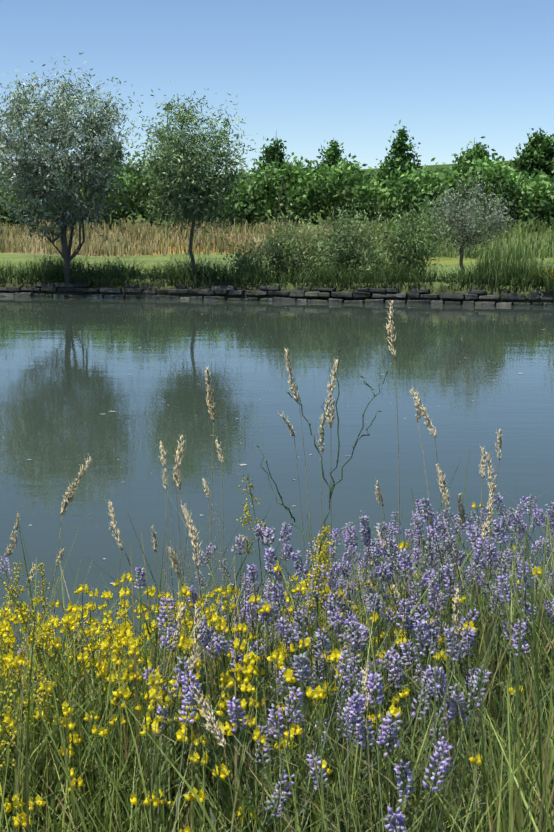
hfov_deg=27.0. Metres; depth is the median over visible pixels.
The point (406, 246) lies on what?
upright shrub
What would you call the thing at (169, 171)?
willow tree
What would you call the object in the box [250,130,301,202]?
skyline tree
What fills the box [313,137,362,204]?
skyline tree
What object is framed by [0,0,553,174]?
sky
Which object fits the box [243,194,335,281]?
willow shrub
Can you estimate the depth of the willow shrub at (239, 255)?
34.92 m
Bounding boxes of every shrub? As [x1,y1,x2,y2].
[215,235,287,276]
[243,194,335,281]
[302,190,397,276]
[351,226,401,282]
[364,177,450,280]
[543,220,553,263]
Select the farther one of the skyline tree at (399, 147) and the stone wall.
the skyline tree at (399, 147)
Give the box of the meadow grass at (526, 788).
[0,452,553,831]
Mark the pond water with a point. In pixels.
(76, 374)
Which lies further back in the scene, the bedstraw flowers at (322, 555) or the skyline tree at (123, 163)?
the skyline tree at (123, 163)
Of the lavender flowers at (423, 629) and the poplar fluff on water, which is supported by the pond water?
the poplar fluff on water
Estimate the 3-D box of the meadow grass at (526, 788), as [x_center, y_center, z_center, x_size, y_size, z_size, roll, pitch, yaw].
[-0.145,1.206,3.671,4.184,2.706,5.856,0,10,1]
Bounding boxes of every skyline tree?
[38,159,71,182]
[109,138,145,207]
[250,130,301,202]
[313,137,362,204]
[368,120,432,192]
[442,139,495,186]
[509,128,553,181]
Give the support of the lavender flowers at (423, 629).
on the terrain ground at (18, 258)
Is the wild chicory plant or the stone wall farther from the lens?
the stone wall
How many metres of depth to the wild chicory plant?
2.61 m
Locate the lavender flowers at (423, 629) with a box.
[0,493,553,831]
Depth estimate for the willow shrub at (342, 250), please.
33.88 m
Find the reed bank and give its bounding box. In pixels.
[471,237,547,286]
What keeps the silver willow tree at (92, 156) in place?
on the terrain ground at (18, 258)
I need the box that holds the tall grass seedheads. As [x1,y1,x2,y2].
[0,300,550,831]
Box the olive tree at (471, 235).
[413,167,521,273]
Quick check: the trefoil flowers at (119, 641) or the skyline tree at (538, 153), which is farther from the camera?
the skyline tree at (538, 153)
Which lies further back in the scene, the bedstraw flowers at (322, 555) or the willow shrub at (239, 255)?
the willow shrub at (239, 255)
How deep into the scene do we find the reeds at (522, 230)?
53.28 m
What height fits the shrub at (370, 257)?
2.121 m
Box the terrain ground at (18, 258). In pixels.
[0,158,553,831]
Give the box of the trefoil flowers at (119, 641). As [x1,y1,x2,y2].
[0,502,542,831]
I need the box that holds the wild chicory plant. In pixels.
[256,348,387,723]
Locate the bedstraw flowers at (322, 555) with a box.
[0,475,338,831]
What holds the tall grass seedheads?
on the terrain ground at (18, 258)
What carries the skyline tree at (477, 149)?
on the terrain ground at (18, 258)
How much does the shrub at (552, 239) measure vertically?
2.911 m
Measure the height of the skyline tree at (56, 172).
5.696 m
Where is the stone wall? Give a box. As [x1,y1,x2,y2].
[0,282,553,305]
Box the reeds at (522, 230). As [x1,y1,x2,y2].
[313,219,553,259]
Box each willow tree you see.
[0,52,156,282]
[104,80,264,286]
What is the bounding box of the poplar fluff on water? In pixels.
[27,307,535,624]
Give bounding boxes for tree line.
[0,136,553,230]
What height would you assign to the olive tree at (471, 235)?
3.682 m
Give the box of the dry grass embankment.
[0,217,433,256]
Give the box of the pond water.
[0,296,553,715]

